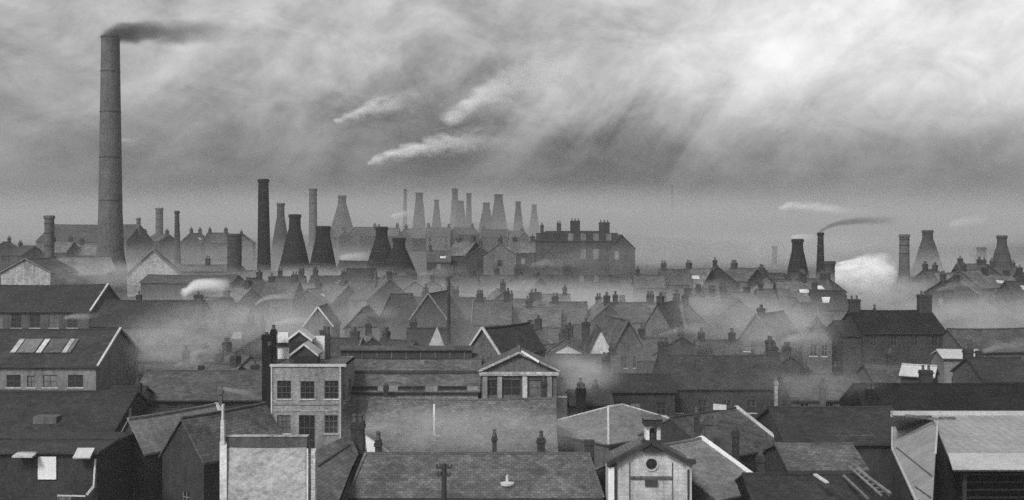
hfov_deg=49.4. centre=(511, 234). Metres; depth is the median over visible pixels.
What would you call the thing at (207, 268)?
shed
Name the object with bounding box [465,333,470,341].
window
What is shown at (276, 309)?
window
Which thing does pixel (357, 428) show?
chimney stack
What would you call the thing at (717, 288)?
window
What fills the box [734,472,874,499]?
shed
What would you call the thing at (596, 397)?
house
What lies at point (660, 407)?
window
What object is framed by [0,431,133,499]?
workshop
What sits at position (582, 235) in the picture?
window
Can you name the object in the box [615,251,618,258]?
window
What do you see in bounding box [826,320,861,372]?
house
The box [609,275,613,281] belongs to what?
window
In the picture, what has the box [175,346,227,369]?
house
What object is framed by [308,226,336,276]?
bottle kiln
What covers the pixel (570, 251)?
window
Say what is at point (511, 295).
house
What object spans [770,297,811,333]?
house
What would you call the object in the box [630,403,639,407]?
window
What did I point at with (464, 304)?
house
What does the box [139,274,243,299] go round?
shed
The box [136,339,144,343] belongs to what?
window
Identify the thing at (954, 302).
house
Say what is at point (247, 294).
house
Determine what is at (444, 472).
telegraph pole
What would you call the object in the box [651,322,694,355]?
house
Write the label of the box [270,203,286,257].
bottle kiln
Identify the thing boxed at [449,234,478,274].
house
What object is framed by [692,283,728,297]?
house
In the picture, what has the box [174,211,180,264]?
chimney stack
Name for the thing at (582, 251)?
window
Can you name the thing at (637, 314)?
house
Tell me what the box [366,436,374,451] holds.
yard wall
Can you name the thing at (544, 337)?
house
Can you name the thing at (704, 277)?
house
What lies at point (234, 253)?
chimney stack
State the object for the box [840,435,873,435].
roof board
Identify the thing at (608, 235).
window
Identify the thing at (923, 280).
house
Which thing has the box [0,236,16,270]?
house
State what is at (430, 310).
house
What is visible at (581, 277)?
window
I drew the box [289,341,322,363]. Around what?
roof lantern
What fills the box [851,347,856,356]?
window
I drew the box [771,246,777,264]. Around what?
chimney stack
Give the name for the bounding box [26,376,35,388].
window
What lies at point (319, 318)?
house
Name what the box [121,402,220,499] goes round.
workshop
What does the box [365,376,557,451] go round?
warehouse
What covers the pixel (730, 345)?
house
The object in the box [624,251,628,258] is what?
window
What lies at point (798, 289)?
house
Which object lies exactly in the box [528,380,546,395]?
window
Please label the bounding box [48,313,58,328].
window
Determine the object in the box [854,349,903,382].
house
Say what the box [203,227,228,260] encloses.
house
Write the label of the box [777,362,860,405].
terrace
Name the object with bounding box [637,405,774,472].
house
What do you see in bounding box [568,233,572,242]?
window
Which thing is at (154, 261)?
shed
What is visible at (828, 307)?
house
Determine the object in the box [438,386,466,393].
window
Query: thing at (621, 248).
mansion wing
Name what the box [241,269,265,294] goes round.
house
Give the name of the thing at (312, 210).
chimney stack
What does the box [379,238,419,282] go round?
bottle kiln
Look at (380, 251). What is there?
bottle kiln
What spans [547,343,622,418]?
house
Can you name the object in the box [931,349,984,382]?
shed
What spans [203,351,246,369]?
house
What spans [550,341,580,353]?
shed
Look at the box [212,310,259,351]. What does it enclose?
house
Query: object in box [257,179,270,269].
chimney stack
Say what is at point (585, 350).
house
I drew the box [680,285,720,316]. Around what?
house
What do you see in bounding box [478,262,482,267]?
window
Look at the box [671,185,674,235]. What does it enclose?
chimney stack
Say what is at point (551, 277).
window
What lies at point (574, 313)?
house
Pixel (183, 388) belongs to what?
roof
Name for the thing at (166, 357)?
shed
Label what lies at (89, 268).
shed
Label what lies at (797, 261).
bottle kiln
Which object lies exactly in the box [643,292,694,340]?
house
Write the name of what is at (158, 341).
window
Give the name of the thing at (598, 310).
house
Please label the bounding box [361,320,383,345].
house
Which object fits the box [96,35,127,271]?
chimney stack
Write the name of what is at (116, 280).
boiler house
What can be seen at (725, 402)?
window
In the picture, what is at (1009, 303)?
house
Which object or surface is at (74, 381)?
window
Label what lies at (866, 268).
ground
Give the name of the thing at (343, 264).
engine house
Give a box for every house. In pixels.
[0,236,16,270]
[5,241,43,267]
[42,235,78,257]
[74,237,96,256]
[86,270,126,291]
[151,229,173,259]
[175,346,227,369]
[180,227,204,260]
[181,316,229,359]
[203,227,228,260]
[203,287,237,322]
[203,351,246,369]
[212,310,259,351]
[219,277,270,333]
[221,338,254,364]
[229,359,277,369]
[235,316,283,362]
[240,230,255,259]
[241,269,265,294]
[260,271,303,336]
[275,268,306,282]
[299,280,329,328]
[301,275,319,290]
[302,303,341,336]
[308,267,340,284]
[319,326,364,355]
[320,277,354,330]
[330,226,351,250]
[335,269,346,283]
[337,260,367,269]
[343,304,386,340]
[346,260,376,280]
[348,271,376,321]
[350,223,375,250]
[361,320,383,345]
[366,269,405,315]
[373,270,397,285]
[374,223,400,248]
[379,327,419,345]
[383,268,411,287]
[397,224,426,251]
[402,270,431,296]
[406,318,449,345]
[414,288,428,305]
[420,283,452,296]
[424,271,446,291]
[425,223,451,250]
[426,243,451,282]
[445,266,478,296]
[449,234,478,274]
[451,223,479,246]
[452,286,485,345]
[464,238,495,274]
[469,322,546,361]
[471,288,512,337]
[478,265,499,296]
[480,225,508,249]
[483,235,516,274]
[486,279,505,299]
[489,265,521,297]
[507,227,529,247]
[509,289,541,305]
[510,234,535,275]
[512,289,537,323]
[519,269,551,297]
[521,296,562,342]
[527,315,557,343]
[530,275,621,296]
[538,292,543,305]
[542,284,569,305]
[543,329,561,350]
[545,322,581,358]
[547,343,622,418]
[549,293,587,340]
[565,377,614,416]
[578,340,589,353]
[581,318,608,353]
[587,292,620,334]
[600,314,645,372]
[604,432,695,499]
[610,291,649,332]
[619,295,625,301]
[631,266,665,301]
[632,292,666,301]
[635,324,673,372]
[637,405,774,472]
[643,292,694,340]
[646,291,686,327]
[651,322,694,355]
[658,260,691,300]
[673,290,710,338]
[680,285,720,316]
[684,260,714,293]
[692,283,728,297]
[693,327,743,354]
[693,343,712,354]
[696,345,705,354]
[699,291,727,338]
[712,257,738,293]
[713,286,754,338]
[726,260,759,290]
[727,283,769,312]
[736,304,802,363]
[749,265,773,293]
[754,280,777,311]
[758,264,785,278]
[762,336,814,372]
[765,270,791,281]
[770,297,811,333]
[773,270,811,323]
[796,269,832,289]
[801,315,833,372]
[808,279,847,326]
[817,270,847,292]
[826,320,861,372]
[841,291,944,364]
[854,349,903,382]
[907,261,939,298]
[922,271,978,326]
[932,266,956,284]
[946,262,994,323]
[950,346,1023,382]
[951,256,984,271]
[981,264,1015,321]
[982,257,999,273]
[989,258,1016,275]
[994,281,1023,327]
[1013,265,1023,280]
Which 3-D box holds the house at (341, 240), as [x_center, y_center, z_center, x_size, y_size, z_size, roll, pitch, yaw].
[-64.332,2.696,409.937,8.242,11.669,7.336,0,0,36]
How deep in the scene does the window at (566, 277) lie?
228.12 m
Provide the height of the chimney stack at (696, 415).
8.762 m
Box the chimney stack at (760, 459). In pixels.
[755,451,765,471]
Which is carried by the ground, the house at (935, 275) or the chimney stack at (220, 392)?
the house at (935, 275)
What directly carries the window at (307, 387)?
in the brick block
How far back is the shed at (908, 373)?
124.87 m
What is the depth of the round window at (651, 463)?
78.00 m
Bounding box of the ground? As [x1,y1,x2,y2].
[0,222,1023,491]
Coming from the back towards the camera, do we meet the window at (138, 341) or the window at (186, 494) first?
the window at (138, 341)
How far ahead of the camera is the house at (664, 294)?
180.88 m
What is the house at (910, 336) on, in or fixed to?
on the ground
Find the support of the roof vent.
on the building at (427, 371)
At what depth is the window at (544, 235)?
253.62 m
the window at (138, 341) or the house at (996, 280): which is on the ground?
the house at (996, 280)
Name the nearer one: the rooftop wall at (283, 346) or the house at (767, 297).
the rooftop wall at (283, 346)
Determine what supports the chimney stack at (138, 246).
on the ground
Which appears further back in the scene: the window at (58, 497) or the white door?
the window at (58, 497)
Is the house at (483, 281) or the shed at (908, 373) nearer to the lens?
the shed at (908, 373)
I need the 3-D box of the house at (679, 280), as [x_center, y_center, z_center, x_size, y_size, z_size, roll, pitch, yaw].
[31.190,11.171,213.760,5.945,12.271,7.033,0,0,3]
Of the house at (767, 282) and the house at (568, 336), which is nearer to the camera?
the house at (568, 336)
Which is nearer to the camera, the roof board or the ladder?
the ladder
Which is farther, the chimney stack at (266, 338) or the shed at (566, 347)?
the shed at (566, 347)
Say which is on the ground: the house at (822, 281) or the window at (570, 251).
the house at (822, 281)
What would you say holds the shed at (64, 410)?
on the ground
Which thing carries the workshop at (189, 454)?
on the ground
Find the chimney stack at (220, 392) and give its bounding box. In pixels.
[217,385,223,406]
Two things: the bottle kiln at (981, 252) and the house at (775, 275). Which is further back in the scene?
the bottle kiln at (981, 252)
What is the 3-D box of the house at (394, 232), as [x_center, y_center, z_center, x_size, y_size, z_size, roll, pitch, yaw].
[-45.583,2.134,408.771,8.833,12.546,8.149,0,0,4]
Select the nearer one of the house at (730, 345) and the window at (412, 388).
the window at (412, 388)
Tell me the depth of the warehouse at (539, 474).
81.99 m
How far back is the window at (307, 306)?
194.46 m
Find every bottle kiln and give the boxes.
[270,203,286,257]
[279,214,309,270]
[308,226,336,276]
[331,195,352,233]
[366,227,391,274]
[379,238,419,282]
[412,192,425,231]
[432,200,440,226]
[450,188,457,228]
[455,201,465,227]
[479,202,493,237]
[492,194,506,228]
[513,201,522,230]
[529,204,538,234]
[787,239,809,280]
[911,230,943,272]
[974,247,988,263]
[992,235,1012,265]
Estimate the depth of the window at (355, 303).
197.52 m
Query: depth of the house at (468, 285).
205.19 m
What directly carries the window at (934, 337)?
in the house at (910, 336)
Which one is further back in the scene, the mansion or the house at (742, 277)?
the mansion
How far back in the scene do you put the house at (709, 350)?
139.00 m
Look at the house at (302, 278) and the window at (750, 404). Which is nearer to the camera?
the window at (750, 404)
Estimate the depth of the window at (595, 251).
253.62 m
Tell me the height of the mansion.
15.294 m
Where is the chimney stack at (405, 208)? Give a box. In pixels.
[402,189,406,230]
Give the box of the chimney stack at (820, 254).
[816,232,823,277]
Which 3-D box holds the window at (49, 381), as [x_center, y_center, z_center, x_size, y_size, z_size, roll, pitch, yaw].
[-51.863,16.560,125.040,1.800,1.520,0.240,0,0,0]
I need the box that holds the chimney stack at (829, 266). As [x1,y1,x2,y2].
[823,261,835,281]
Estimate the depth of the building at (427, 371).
115.10 m
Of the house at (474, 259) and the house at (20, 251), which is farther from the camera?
the house at (20, 251)
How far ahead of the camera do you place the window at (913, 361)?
156.14 m
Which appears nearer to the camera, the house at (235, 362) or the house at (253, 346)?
the house at (235, 362)
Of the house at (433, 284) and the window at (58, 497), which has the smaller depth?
the window at (58, 497)
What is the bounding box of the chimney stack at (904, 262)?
[897,234,909,280]
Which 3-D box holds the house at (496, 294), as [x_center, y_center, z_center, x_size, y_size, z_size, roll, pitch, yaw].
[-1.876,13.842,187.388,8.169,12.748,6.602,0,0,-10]
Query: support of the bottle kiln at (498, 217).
on the ground
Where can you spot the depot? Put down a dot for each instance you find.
(983, 459)
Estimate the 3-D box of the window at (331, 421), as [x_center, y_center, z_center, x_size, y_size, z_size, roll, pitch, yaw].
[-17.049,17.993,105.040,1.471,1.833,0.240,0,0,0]
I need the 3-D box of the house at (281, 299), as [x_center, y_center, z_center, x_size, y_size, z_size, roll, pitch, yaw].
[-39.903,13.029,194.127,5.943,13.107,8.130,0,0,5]
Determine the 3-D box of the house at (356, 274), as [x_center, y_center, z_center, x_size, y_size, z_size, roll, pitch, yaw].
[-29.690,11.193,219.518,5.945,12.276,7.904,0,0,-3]
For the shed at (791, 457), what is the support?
on the ground
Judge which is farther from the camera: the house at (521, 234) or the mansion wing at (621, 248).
the house at (521, 234)
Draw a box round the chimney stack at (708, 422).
[703,415,714,442]
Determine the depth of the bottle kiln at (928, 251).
298.12 m
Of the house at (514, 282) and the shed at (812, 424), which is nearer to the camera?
the shed at (812, 424)
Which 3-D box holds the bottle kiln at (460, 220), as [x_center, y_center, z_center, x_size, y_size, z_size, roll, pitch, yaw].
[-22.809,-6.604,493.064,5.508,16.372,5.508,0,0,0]
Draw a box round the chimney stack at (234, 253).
[226,234,242,275]
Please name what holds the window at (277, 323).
in the house at (281, 299)
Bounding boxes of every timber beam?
[843,475,868,499]
[855,468,891,493]
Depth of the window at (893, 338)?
156.14 m
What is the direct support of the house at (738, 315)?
on the ground
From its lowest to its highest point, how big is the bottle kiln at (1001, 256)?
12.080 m
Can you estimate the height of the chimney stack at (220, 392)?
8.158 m
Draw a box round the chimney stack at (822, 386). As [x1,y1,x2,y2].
[818,378,826,405]
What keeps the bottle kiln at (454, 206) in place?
on the ground
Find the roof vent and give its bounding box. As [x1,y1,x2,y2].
[429,327,444,345]
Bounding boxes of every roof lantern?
[286,328,315,360]
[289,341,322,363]
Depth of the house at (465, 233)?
404.85 m
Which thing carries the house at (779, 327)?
on the ground
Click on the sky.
(760, 116)
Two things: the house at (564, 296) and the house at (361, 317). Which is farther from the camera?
the house at (564, 296)
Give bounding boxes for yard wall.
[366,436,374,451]
[713,404,725,409]
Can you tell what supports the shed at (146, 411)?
on the ground
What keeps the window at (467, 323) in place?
in the house at (464, 304)
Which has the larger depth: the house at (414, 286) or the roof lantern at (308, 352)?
the house at (414, 286)
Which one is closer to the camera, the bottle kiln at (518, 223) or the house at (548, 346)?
the house at (548, 346)
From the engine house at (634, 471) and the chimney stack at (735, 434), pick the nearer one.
the engine house at (634, 471)
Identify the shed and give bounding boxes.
[0,257,76,284]
[0,377,156,434]
[55,256,116,284]
[126,249,180,296]
[136,344,210,380]
[138,407,234,415]
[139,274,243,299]
[175,256,245,274]
[228,302,262,329]
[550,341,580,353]
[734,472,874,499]
[755,406,913,499]
[763,442,869,479]
[838,365,1023,475]
[899,363,939,382]
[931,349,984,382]
[941,327,1023,360]
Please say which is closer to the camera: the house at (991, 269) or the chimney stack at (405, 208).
the house at (991, 269)
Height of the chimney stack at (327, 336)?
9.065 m
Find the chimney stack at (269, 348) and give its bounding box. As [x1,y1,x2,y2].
[266,341,273,410]
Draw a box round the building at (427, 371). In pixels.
[338,346,482,420]
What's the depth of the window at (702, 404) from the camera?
128.12 m
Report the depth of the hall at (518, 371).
112.00 m
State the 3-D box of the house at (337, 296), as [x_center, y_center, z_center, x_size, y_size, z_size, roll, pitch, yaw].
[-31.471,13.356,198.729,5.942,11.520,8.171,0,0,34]
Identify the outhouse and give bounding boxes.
[110,385,154,399]
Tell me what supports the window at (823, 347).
in the house at (816, 337)
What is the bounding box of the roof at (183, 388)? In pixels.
[140,360,261,407]
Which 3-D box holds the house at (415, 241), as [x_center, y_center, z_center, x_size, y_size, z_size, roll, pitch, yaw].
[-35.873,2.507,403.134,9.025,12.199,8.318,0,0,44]
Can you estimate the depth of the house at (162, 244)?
360.49 m
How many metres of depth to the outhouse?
114.87 m
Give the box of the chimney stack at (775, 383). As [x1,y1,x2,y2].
[773,377,778,405]
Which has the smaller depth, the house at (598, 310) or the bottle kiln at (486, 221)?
the house at (598, 310)
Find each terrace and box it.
[588,352,676,416]
[652,337,784,418]
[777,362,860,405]
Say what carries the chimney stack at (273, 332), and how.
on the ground
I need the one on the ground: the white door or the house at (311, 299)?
the house at (311, 299)
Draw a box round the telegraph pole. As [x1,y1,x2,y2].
[436,463,451,499]
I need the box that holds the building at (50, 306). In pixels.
[0,283,121,328]
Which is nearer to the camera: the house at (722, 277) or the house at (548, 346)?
the house at (548, 346)
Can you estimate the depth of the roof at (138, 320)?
160.29 m
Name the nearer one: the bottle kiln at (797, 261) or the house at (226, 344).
the house at (226, 344)
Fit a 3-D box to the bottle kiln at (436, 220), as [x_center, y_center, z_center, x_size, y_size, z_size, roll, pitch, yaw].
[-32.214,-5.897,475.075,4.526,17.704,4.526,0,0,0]
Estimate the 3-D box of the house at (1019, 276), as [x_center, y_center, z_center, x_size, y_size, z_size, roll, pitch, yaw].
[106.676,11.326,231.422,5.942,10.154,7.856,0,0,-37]
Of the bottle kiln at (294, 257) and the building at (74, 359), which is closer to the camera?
the building at (74, 359)
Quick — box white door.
[38,456,56,478]
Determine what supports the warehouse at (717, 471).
on the ground
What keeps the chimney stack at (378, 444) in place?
on the warehouse at (539, 474)
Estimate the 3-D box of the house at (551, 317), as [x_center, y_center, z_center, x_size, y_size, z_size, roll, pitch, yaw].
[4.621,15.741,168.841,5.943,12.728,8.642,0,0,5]
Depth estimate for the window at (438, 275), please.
260.27 m
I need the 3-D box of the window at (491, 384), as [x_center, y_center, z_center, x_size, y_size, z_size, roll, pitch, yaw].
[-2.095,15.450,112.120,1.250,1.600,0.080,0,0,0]
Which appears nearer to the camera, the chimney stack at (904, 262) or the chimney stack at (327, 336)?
the chimney stack at (327, 336)
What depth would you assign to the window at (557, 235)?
253.62 m
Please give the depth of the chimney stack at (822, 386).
116.00 m
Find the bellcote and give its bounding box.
[641,414,663,452]
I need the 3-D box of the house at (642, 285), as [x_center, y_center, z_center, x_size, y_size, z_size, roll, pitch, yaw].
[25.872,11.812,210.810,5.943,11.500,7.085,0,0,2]
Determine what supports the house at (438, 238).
on the ground
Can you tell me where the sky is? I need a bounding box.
[0,0,1023,232]
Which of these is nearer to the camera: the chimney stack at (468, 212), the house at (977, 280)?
the house at (977, 280)
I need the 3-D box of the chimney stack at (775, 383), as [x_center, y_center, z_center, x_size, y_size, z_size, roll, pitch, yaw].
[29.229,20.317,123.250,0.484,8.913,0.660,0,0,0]
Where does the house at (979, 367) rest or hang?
on the ground
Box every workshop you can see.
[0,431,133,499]
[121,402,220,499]
[158,402,281,499]
[380,293,417,339]
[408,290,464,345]
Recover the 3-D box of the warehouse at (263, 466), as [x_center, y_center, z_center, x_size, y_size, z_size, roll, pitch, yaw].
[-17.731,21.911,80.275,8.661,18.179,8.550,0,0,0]
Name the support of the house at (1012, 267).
on the ground
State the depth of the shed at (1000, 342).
152.67 m
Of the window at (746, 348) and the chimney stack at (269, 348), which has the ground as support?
the chimney stack at (269, 348)
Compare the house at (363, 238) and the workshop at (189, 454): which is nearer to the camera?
the workshop at (189, 454)
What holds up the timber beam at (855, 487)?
on the shed at (778, 486)
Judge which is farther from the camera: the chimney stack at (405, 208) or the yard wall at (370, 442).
the chimney stack at (405, 208)
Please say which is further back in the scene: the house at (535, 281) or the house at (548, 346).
the house at (535, 281)
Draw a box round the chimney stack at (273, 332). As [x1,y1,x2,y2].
[270,325,277,363]
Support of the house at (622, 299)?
on the ground
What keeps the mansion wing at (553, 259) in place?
on the ground
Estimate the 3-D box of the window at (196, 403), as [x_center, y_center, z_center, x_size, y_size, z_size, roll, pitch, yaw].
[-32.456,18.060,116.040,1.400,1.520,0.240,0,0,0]
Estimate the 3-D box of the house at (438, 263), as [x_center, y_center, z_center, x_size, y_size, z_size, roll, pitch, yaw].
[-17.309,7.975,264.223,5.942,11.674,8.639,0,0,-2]
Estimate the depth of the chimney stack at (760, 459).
82.00 m
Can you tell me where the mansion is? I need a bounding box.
[535,218,617,274]
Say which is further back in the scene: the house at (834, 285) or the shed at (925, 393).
the house at (834, 285)
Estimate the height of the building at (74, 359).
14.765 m
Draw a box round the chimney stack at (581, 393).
[575,383,586,413]
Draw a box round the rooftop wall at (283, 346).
[277,332,324,358]
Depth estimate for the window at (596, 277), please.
228.12 m
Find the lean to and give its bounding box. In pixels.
[315,434,358,499]
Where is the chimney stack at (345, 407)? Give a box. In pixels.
[342,400,347,436]
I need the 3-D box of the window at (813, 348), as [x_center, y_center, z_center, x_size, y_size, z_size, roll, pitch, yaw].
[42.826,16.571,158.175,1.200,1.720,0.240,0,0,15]
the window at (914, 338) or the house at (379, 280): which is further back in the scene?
the house at (379, 280)
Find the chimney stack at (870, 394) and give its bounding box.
[864,383,877,402]
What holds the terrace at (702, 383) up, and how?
on the ground
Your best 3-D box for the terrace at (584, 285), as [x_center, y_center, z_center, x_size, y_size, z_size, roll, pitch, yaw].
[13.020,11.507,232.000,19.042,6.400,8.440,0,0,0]
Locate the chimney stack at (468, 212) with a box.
[466,193,471,227]
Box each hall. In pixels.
[35,224,152,264]
[478,345,560,418]
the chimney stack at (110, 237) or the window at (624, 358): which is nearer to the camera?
the window at (624, 358)
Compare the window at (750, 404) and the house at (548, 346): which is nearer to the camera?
the window at (750, 404)
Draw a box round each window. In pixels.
[0,313,2,327]
[5,375,21,388]
[12,313,20,327]
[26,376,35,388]
[30,313,40,328]
[42,375,57,388]
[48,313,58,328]
[57,496,70,499]
[66,313,76,328]
[67,375,83,388]
[133,486,136,499]
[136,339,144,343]
[156,339,164,344]
[167,402,177,407]
[183,490,189,499]
[195,402,205,406]
[223,402,233,407]
[274,307,279,314]
[274,321,279,328]
[276,381,291,399]
[277,415,291,433]
[299,381,315,399]
[299,415,314,454]
[305,304,309,311]
[314,330,319,335]
[323,381,338,399]
[323,415,338,434]
[352,386,377,390]
[353,301,357,308]
[398,386,425,390]
[436,263,440,268]
[436,273,440,278]
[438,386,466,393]
[465,321,470,326]
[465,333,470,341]
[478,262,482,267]
[487,380,496,395]
[502,380,520,395]
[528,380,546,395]
[542,233,547,242]
[549,275,553,281]
[550,253,555,260]
[555,233,560,242]
[557,385,566,397]
[564,275,568,281]
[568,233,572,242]
[568,249,572,258]
[579,275,583,281]
[580,233,585,242]
[580,249,585,258]
[593,233,598,242]
[593,249,598,258]
[594,275,598,281]
[606,233,610,242]
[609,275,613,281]
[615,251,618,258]
[621,356,628,368]
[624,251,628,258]
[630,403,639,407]
[633,356,636,368]
[644,457,658,470]
[656,403,666,415]
[675,400,683,413]
[698,400,706,411]
[715,286,719,293]
[722,400,730,407]
[735,319,739,326]
[743,346,749,351]
[746,400,756,413]
[809,345,817,356]
[821,345,827,356]
[828,314,833,322]
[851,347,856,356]
[870,334,876,345]
[890,334,896,345]
[911,335,917,345]
[911,359,917,363]
[931,334,937,345]
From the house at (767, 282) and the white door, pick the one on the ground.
the house at (767, 282)
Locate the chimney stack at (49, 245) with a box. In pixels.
[43,215,54,257]
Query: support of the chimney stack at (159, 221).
on the ground
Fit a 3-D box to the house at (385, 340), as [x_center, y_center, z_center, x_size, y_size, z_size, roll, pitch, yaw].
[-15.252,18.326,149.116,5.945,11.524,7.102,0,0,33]
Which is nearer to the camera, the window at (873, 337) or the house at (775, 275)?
the window at (873, 337)
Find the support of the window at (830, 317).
in the house at (828, 307)
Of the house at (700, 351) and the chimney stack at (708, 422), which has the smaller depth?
the chimney stack at (708, 422)
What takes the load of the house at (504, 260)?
on the ground
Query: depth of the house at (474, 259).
255.25 m
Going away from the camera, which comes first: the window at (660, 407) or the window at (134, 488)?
the window at (134, 488)
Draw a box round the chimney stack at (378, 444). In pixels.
[374,431,382,451]
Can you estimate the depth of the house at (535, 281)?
206.97 m
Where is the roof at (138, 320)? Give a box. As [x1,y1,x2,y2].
[88,291,217,344]
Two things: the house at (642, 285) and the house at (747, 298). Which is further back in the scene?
the house at (642, 285)
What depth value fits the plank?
77.05 m
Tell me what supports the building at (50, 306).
on the ground
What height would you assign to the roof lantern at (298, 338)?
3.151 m
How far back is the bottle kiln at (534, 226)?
509.56 m
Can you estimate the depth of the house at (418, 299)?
180.21 m
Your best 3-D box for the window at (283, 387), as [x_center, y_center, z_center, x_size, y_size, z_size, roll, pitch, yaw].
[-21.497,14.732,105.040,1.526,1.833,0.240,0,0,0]
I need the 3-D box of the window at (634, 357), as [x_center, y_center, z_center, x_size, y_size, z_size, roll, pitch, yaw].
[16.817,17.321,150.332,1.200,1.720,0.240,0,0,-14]
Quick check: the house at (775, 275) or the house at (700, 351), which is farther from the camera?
the house at (775, 275)
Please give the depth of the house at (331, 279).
215.91 m
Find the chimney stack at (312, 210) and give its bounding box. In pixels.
[307,188,316,252]
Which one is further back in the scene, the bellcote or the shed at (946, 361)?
the shed at (946, 361)
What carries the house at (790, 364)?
on the ground
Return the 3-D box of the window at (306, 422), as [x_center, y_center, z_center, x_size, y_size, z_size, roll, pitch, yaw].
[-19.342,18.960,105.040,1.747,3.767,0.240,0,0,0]
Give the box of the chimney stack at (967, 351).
[962,343,974,359]
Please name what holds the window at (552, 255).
in the mansion wing at (553, 259)
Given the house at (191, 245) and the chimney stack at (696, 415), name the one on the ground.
the house at (191, 245)
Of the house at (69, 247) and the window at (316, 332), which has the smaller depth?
the window at (316, 332)
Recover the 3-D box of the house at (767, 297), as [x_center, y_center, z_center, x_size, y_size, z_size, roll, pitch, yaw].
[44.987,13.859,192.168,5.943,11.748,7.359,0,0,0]
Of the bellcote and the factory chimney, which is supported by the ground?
the factory chimney
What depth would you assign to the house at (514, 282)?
204.29 m
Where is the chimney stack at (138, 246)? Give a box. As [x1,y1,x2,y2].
[136,218,142,263]
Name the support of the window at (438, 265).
in the house at (438, 263)
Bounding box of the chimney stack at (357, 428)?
[350,414,365,472]
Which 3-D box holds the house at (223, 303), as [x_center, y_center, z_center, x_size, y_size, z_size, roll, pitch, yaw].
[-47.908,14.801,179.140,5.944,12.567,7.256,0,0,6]
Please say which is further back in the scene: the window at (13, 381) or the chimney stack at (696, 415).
the window at (13, 381)
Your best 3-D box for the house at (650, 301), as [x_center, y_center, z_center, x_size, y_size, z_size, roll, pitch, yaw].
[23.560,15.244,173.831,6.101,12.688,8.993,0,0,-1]
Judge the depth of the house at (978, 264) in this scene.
231.42 m
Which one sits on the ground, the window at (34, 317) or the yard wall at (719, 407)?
the yard wall at (719, 407)
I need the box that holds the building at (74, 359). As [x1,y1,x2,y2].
[0,327,141,389]
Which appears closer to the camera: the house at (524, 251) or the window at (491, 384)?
the window at (491, 384)
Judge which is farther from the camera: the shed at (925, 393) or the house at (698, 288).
the house at (698, 288)
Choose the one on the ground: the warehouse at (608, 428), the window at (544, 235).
the warehouse at (608, 428)
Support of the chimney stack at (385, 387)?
on the ground
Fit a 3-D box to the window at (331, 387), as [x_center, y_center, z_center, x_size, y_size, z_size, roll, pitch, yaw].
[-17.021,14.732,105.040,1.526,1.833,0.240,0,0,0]
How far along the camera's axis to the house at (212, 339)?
151.38 m
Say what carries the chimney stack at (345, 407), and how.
on the ground
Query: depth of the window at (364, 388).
112.13 m
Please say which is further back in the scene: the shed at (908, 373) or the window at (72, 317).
the window at (72, 317)
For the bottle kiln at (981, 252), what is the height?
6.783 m
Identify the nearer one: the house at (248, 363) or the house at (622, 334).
the house at (248, 363)
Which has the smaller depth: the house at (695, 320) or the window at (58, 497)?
the window at (58, 497)
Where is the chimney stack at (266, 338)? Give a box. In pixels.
[261,332,270,401]
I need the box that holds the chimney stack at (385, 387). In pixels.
[383,382,388,396]
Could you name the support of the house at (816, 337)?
on the ground
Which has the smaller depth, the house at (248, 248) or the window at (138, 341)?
the window at (138, 341)
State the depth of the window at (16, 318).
165.12 m
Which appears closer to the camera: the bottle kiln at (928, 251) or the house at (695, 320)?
the house at (695, 320)
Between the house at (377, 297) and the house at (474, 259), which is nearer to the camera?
the house at (377, 297)
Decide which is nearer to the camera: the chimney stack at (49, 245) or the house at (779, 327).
the house at (779, 327)
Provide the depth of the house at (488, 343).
123.82 m
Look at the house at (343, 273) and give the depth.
207.12 m
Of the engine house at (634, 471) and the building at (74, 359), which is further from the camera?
the building at (74, 359)
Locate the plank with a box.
[813,474,828,482]
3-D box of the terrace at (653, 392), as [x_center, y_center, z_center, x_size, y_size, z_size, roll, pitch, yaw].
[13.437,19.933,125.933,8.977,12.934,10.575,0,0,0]
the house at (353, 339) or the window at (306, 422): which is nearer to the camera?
the window at (306, 422)
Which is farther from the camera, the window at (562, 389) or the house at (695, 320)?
the house at (695, 320)
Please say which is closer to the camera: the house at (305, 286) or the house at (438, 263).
the house at (305, 286)
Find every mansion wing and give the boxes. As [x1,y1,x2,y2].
[543,244,564,274]
[607,234,635,279]
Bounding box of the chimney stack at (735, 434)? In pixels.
[731,426,739,461]
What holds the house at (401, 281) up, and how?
on the ground
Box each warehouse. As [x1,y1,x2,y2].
[220,404,315,499]
[348,429,604,499]
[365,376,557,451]
[556,404,668,467]
[595,436,751,499]
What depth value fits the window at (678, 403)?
128.12 m
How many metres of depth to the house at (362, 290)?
198.17 m
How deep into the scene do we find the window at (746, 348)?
161.02 m
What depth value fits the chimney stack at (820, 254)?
251.27 m
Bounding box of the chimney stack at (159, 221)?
[155,208,163,233]
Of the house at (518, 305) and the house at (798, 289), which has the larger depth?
the house at (798, 289)
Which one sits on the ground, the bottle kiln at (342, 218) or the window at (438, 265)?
the bottle kiln at (342, 218)
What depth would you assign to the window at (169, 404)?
116.12 m
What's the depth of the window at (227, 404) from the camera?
116.12 m
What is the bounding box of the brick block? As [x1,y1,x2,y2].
[270,356,353,499]
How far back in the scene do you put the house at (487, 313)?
168.31 m
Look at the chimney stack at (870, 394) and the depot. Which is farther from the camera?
the chimney stack at (870, 394)
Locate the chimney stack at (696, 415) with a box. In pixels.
[693,407,700,433]
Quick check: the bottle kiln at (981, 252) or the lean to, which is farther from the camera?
the bottle kiln at (981, 252)
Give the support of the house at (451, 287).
on the ground
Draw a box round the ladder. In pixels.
[848,465,890,495]
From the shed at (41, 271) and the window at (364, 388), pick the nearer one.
the window at (364, 388)
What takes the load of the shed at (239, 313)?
on the ground
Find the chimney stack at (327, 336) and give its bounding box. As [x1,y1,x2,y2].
[325,326,330,358]
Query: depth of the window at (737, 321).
179.45 m
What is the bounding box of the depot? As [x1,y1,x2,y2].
[890,411,1023,499]

